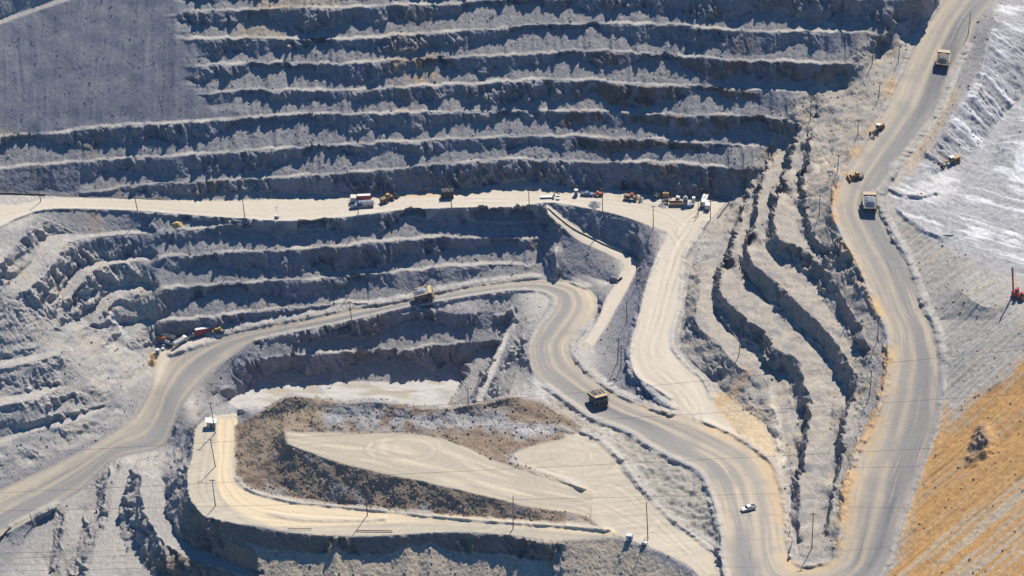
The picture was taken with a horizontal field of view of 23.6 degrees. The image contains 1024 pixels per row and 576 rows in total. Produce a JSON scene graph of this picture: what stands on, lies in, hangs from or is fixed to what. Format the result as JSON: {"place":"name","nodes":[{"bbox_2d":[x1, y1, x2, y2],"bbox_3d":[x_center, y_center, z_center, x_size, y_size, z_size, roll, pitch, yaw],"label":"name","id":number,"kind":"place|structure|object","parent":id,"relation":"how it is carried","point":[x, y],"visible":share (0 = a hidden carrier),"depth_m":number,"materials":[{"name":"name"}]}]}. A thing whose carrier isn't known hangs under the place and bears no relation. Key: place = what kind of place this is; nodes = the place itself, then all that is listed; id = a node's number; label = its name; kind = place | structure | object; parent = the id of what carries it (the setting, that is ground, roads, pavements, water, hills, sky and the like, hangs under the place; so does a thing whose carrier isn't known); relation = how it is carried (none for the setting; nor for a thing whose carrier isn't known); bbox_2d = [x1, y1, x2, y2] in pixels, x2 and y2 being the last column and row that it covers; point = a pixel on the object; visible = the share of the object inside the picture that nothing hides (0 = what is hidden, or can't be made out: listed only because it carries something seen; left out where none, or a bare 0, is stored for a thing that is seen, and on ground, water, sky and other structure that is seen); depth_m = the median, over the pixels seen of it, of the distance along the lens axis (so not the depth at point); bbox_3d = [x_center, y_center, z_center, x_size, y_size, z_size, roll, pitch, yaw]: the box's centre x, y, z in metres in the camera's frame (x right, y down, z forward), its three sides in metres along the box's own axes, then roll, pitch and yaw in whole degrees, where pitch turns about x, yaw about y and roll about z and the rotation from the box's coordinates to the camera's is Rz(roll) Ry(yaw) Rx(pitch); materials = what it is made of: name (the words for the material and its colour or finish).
{"place":"outdoors","nodes":[
{"label":"outdoors","id":0,"kind":"place"},
{"bbox_2d":[229,379,462,407],"bbox_3d":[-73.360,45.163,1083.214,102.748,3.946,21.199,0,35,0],"label":"pit floor","id":1,"kind":"structure","parent":0,"point":[438,392],"depth_m":1084.72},
{"bbox_2d":[0,189,724,229],"bbox_3d":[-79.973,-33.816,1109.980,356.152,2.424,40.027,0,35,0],"label":"dirt road","id":2,"kind":"structure","parent":0,"point":[615,202],"depth_m":1115.31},
{"bbox_2d":[349,194,356,203],"bbox_3d":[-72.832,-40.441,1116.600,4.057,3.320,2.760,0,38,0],"label":"truck cab","id":3,"kind":"object","parent":2,"relation":"on","point":[353,199],"visible":0.99,"depth_m":1115.46,"materials":[{"name":"metal"}]},
{"bbox_2d":[350,203,362,209],"bbox_3d":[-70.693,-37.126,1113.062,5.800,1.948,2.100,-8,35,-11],"label":"truck cab","id":4,"kind":"object","parent":2,"relation":"on","point":[352,206],"visible":1,"depth_m":1112.42,"materials":[{"name":"metal"}]},
{"bbox_2d":[356,193,369,200],"bbox_3d":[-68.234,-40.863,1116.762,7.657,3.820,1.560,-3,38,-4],"label":"box trailer","id":5,"kind":"object","parent":2,"relation":"on","point":[361,197],"visible":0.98,"depth_m":1115.79,"materials":[{"name":"metal"}]},
{"bbox_2d":[355,200,373,206],"bbox_3d":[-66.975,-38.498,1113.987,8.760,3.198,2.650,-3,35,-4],"label":"tank truck","id":6,"kind":"object","parent":2,"relation":"on","point":[368,202],"visible":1,"depth_m":1113.14,"materials":[{"name":"metal"}]},
{"bbox_2d":[379,192,399,203],"bbox_3d":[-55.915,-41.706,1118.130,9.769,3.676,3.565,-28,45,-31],"label":"wheel loader","id":7,"kind":"object","parent":2,"relation":"on","point":[387,197],"visible":1,"depth_m":1116.78,"materials":[{"name":"metal"}]},
{"bbox_2d":[439,188,453,198],"bbox_3d":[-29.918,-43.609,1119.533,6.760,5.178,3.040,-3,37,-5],"label":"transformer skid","id":8,"kind":"object","parent":2,"relation":"on","point":[445,193],"visible":1,"depth_m":1118.82,"materials":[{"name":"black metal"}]},
{"bbox_2d":[540,192,554,198],"bbox_3d":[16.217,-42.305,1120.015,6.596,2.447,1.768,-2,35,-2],"label":"flatbed trailer","id":9,"kind":"object","parent":2,"relation":"on","point":[545,196],"visible":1,"depth_m":1120.03,"materials":[{"name":"metal"}]},
{"bbox_2d":[581,191,593,195],"bbox_3d":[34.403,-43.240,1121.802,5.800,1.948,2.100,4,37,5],"label":"pickup truck","id":10,"kind":"object","parent":2,"relation":"on","point":[583,193],"visible":1,"depth_m":1121.18,"materials":[{"name":"metal"}]},
{"bbox_2d":[588,201,600,210],"bbox_3d":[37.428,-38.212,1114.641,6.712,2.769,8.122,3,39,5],"label":"gravel heap","id":11,"kind":"object","parent":2,"relation":"on","point":[593,205],"visible":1,"depth_m":1113.92,"materials":[{"name":"grey gravel"}]},
{"bbox_2d":[590,191,601,196],"bbox_3d":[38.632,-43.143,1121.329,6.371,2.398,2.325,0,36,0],"label":"wheel loader","id":12,"kind":"object","parent":2,"relation":"on","point":[598,193],"visible":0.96,"depth_m":1120.79,"materials":[{"name":"metal"}]},
{"bbox_2d":[623,192,643,201],"bbox_3d":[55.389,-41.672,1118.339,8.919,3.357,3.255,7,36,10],"label":"wheel loader","id":13,"kind":"object","parent":2,"relation":"on","point":[627,196],"visible":1,"depth_m":1117.83,"materials":[{"name":"metal"}]},
{"bbox_2d":[653,192,659,197],"bbox_3d":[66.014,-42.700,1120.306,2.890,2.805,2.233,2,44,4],"label":"storage tank","id":14,"kind":"object","parent":2,"relation":"on","point":[656,194],"visible":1,"depth_m":1119.42,"materials":[{"name":"blue paint"}]},
{"bbox_2d":[662,192,668,197],"bbox_3d":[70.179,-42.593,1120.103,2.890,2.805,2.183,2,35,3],"label":"storage tank","id":15,"kind":"object","parent":2,"relation":"on","point":[665,194],"visible":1,"depth_m":1119.25,"materials":[{"name":"yellow metal"}]},
{"bbox_2d":[669,195,694,206],"bbox_3d":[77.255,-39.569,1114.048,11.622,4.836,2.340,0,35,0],"label":"screening plant","id":16,"kind":"object","parent":2,"relation":"on","point":[680,203],"visible":1,"depth_m":1113.78,"materials":[{"name":"yellow paint"}]},
{"bbox_2d":[700,194,707,207],"bbox_3d":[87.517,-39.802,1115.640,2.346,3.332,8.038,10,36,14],"label":"box trailer","id":17,"kind":"object","parent":2,"relation":"on","point":[704,198],"visible":1,"depth_m":1113.25,"materials":[{"name":"metal"}]},
{"bbox_2d":[705,200,709,209],"bbox_3d":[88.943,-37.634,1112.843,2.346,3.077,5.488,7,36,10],"label":"box trailer","id":18,"kind":"object","parent":2,"relation":"on","point":[707,205],"visible":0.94,"depth_m":1110.77,"materials":[{"name":"metal"}]},
{"bbox_2d":[0,0,993,575],"bbox_3d":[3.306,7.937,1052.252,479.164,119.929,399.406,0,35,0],"label":"haul road","id":19,"kind":"structure","parent":0,"point":[880,486],"depth_m":1016.78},
{"bbox_2d":[30,566,244,570],"bbox_3d":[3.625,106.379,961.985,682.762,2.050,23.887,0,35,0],"label":"power line","id":20,"kind":"object","parent":19,"relation":"on","point":[135,568],"visible":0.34,"depth_m":957.92,"materials":[{"name":"black metal"}]},
{"bbox_2d":[9,559,270,564],"bbox_3d":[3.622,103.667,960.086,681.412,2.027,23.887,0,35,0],"label":"power line","id":21,"kind":"object","parent":19,"relation":"on","point":[124,562],"visible":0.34,"depth_m":955.82,"materials":[{"name":"black metal"}]},
{"bbox_2d":[0,552,289,558],"bbox_3d":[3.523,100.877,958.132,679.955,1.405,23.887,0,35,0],"label":"power line","id":22,"kind":"object","parent":19,"relation":"on","point":[146,555],"visible":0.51,"depth_m":954.21,"materials":[{"name":"black metal"}]},
{"bbox_2d":[147,359,156,366],"bbox_3d":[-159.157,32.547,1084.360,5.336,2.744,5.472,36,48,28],"label":"sand heap","id":23,"kind":"object","parent":19,"relation":"on","point":[152,363],"visible":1,"depth_m":1083.65,"materials":[{"name":"beige sand"}]},
{"bbox_2d":[149,352,158,359],"bbox_3d":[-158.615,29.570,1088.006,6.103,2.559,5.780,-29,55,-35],"label":"sand heap","id":24,"kind":"object","parent":19,"relation":"on","point":[153,355],"visible":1,"depth_m":1087.17,"materials":[{"name":"beige sand"}]},
{"bbox_2d":[156,332,175,346],"bbox_3d":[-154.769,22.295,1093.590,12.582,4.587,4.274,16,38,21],"label":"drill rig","id":25,"kind":"object","parent":19,"relation":"on","point":[165,339],"visible":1,"depth_m":1092.46,"materials":[{"name":"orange metal"}]},
{"bbox_2d":[23,546,325,552],"bbox_3d":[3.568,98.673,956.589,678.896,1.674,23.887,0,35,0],"label":"power line","id":26,"kind":"object","parent":19,"relation":"on","point":[134,550],"visible":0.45,"depth_m":952.54,"materials":[{"name":"black metal"}]},
{"bbox_2d":[172,335,189,346],"bbox_3d":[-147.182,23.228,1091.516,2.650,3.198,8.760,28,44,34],"label":"tank truck","id":27,"kind":"object","parent":19,"relation":"on","point":[181,339],"visible":1,"depth_m":1090.20,"materials":[{"name":"metal"}]},
{"bbox_2d":[188,326,210,338],"bbox_3d":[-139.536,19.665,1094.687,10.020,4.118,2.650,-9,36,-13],"label":"box truck","id":28,"kind":"object","parent":19,"relation":"on","point":[202,330],"visible":1,"depth_m":1093.83,"materials":[{"name":"metal"}]},
{"bbox_2d":[15,493,781,510],"bbox_3d":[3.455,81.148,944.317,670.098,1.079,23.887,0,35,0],"label":"power line","id":29,"kind":"object","parent":19,"relation":"on","point":[389,502],"visible":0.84,"depth_m":943.21,"materials":[{"name":"black metal"}]},
{"bbox_2d":[412,285,434,302],"bbox_3d":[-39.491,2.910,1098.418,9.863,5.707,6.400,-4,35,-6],"label":"haul truck","id":30,"kind":"object","parent":19,"relation":"on","point":[429,296],"visible":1,"depth_m":1096.62,"materials":[{"name":"yellow metal"}]},
{"bbox_2d":[413,287,426,296],"bbox_3d":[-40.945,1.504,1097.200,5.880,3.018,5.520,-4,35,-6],"label":"ore load","id":31,"kind":"object","parent":30,"relation":"in","point":[420,291],"visible":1,"depth_m":1096.07},
{"bbox_2d":[4,447,947,492],"bbox_3d":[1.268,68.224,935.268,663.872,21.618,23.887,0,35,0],"label":"power line","id":32,"kind":"object","parent":19,"relation":"on","point":[476,470],"visible":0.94,"depth_m":935.64,"materials":[{"name":"black metal"}]},
{"bbox_2d":[14,394,1019,453],"bbox_3d":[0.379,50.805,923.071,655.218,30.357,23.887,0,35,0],"label":"power line","id":33,"kind":"object","parent":19,"relation":"on","point":[517,424],"visible":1,"depth_m":923.56,"materials":[{"name":"black metal"}]},
{"bbox_2d":[587,389,609,409],"bbox_3d":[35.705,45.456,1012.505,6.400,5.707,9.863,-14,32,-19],"label":"haul truck","id":34,"kind":"object","parent":19,"relation":"on","point":[601,400],"visible":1,"depth_m":1009.65,"materials":[{"name":"yellow metal"}]},
{"bbox_2d":[589,389,603,395],"bbox_3d":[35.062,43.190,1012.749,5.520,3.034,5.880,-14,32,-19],"label":"ore load","id":35,"kind":"object","parent":34,"relation":"in","point":[595,392],"visible":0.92,"depth_m":1011.23},
{"bbox_2d":[740,503,756,511],"bbox_3d":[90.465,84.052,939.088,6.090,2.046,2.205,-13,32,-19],"label":"pickup truck","id":36,"kind":"object","parent":19,"relation":"on","point":[753,506],"visible":1,"depth_m":938.57,"materials":[{"name":"metal"}]},
{"bbox_2d":[846,171,863,181],"bbox_3d":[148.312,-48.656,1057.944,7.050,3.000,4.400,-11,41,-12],"label":"bulldozer","id":37,"kind":"object","parent":19,"relation":"on","point":[856,175],"visible":1,"depth_m":1057.24,"materials":[{"name":"yellow metal"}]},
{"bbox_2d":[862,191,877,210],"bbox_3d":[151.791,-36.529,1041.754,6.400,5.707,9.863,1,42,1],"label":"haul truck","id":38,"kind":"object","parent":19,"relation":"on","point":[864,193],"visible":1,"depth_m":1040.66,"materials":[{"name":"beige metal"}]},
{"bbox_2d":[863,196,876,206],"bbox_3d":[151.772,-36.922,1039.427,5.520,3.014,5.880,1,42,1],"label":"ore load","id":39,"kind":"object","parent":38,"relation":"in","point":[870,201],"visible":1,"depth_m":1038.37},
{"bbox_2d":[869,122,884,136],"bbox_3d":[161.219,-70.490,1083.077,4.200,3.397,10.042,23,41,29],"label":"motor grader","id":40,"kind":"object","parent":19,"relation":"on","point":[881,125],"visible":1,"depth_m":1082.53,"materials":[{"name":"metal"}]},
{"bbox_2d":[935,49,950,67],"bbox_3d":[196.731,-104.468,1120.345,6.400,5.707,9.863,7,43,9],"label":"haul truck","id":41,"kind":"object","parent":19,"relation":"on","point":[944,52],"visible":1,"depth_m":1119.33,"materials":[{"name":"metal"}]},
{"bbox_2d":[936,53,949,63],"bbox_3d":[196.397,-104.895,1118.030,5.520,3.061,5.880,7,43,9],"label":"ore load","id":42,"kind":"object","parent":41,"relation":"in","point":[942,58],"visible":1,"depth_m":1117.05},
{"bbox_2d":[0,0,1023,575],"bbox_3d":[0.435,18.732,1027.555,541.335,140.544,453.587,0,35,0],"label":"pit terrain","id":43,"kind":"structure","parent":0,"point":[970,204],"depth_m":1100.42,"materials":[{"name":"grey stone"}]},
{"bbox_2d":[0,193,44,195],"bbox_3d":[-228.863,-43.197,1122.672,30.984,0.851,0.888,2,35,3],"label":"pipeline","id":44,"kind":"object","parent":43,"relation":"on","point":[22,193],"visible":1,"depth_m":1122.11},
{"bbox_2d":[31,193,163,198],"bbox_3d":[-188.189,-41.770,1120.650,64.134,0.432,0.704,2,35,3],"label":"pipeline","id":45,"kind":"object","parent":43,"relation":"on","point":[106,196],"visible":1,"depth_m":1120.44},
{"bbox_2d":[0,0,223,133],"bbox_3d":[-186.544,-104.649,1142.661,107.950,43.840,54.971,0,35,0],"label":"dump slope rubble","id":46,"kind":"object","parent":43,"relation":"on","point":[100,64],"visible":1,"depth_m":1139.44,"materials":[{"name":"grey stone"}]},
{"bbox_2d":[170,220,183,228],"bbox_3d":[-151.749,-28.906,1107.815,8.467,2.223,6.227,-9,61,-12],"label":"sand heap","id":47,"kind":"object","parent":43,"relation":"on","point":[175,224],"visible":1,"depth_m":1107.43,"materials":[{"name":"beige sand"}]},
{"bbox_2d":[212,327,224,333],"bbox_3d":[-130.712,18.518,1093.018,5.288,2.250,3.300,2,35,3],"label":"bulldozer","id":48,"kind":"object","parent":43,"relation":"on","point":[219,330],"visible":1,"depth_m":1092.41,"materials":[{"name":"yellow paint"}]},
{"bbox_2d":[235,396,595,524],"bbox_3d":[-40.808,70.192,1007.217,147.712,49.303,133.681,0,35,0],"label":"stockpile","id":49,"kind":"object","parent":43,"relation":"on","point":[422,452],"visible":1,"depth_m":980.39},
{"bbox_2d":[234,396,591,524],"bbox_3d":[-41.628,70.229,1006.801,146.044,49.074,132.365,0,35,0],"label":"brown boulders","id":50,"kind":"object","parent":49,"relation":"on","point":[391,477],"visible":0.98,"depth_m":987.44,"materials":[{"name":"brown stone"}]},
{"bbox_2d":[187,414,721,575],"bbox_3d":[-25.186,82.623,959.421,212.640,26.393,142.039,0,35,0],"label":"plateau","id":51,"kind":"structure","parent":43,"relation":"attached to","point":[623,513],"depth_m":962.69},
{"bbox_2d":[205,417,216,427],"bbox_3d":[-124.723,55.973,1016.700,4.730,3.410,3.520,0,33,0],"label":"guard hut","id":52,"kind":"object","parent":51,"relation":"on","point":[208,421],"visible":1,"depth_m":1015.78,"materials":[{"name":"white paint"}]},
{"bbox_2d":[209,480,215,505],"bbox_3d":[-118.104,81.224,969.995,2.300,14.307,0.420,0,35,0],"label":"utility pole","id":53,"kind":"object","parent":51,"relation":"on","point":[213,491],"visible":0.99,"depth_m":969.08,"materials":[{"name":"wood"}]},
{"bbox_2d":[356,530,392,530],"bbox_3d":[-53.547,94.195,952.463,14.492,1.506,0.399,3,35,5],"label":"fallen pole","id":54,"kind":"object","parent":51,"relation":"on","point":[374,530],"visible":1,"depth_m":952.28,"materials":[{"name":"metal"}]},
{"bbox_2d":[641,537,648,545],"bbox_3d":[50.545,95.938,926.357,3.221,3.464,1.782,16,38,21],"label":"light tower","id":55,"kind":"structure","parent":51,"relation":"on","point":[644,543],"depth_m":926.61,"materials":[{"name":"white metal"}]},
{"bbox_2d":[646,501,647,539],"bbox_3d":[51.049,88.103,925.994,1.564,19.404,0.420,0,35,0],"label":"utility pole","id":56,"kind":"object","parent":51,"relation":"on","point":[647,520],"visible":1,"depth_m":926.00,"materials":[{"name":"wood"}]},
{"bbox_2d":[0,0,1023,575],"bbox_3d":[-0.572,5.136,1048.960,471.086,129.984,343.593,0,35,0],"label":"grey rubble","id":57,"kind":"object","parent":43,"relation":"on","point":[474,258],"visible":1,"depth_m":1101.24,"materials":[{"name":"grey stone"}]},
{"bbox_2d":[620,181,627,189],"bbox_3d":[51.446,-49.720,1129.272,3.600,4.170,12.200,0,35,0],"label":"tunnel mouth","id":58,"kind":"object","parent":43,"relation":"on","point":[624,185],"visible":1,"depth_m":1126.49},
{"bbox_2d":[626,533,632,540],"bbox_3d":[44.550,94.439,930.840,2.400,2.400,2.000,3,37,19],"label":"portable cabin","id":59,"kind":"object","parent":43,"relation":"on","point":[629,536],"visible":1,"depth_m":930.22,"materials":[{"name":"white plastic"}]},
{"bbox_2d":[628,192,729,218],"bbox_3d":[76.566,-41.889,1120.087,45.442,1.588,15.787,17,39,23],"label":"pipeline","id":60,"kind":"object","parent":43,"relation":"on","point":[689,197],"visible":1,"depth_m":1119.96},
{"bbox_2d":[810,513,813,548],"bbox_3d":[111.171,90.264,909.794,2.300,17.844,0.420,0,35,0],"label":"utility pole","id":61,"kind":"object","parent":43,"relation":"on","point":[812,531],"visible":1,"depth_m":909.88,"materials":[{"name":"wood"}]},
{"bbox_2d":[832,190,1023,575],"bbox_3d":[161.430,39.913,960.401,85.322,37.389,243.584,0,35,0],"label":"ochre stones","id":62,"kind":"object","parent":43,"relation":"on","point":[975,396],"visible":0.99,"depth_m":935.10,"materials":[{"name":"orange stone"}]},
{"bbox_2d":[937,155,960,168],"bbox_3d":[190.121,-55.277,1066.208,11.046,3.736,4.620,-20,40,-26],"label":"motor grader","id":63,"kind":"object","parent":43,"relation":"on","point":[956,159],"visible":1,"depth_m":1065.77,"materials":[{"name":"metal"}]},
{"bbox_2d":[1010,267,1018,297],"bbox_3d":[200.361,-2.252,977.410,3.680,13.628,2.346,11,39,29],"label":"blast hole drill","id":64,"kind":"object","parent":43,"relation":"on","point":[1015,293],"visible":1,"depth_m":978.87,"materials":[{"name":"red paint"}]},
{"bbox_2d":[1017,291,1023,301],"bbox_3d":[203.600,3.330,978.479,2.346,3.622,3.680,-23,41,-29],"label":"air compressor","id":65,"kind":"object","parent":43,"relation":"on","point":[1020,297],"visible":1,"depth_m":977.78,"materials":[{"name":"red paint"}]},
{"bbox_2d":[546,205,736,433],"bbox_3d":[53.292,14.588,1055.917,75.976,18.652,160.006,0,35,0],"label":"ramp road","id":66,"kind":"structure","parent":0,"point":[657,361],"depth_m":1052.04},
{"bbox_2d":[547,208,636,259],"bbox_3d":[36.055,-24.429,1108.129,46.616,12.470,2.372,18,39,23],"label":"safety berm","id":67,"kind":"structure","parent":66,"relation":"on","point":[589,236],"depth_m":1110.17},
{"bbox_2d":[398,349,1023,408],"bbox_3d":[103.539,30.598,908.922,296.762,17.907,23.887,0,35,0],"label":"power line","id":68,"kind":"object","parent":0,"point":[706,380],"visible":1,"depth_m":908.35,"materials":[{"name":"black metal"}]}
]}

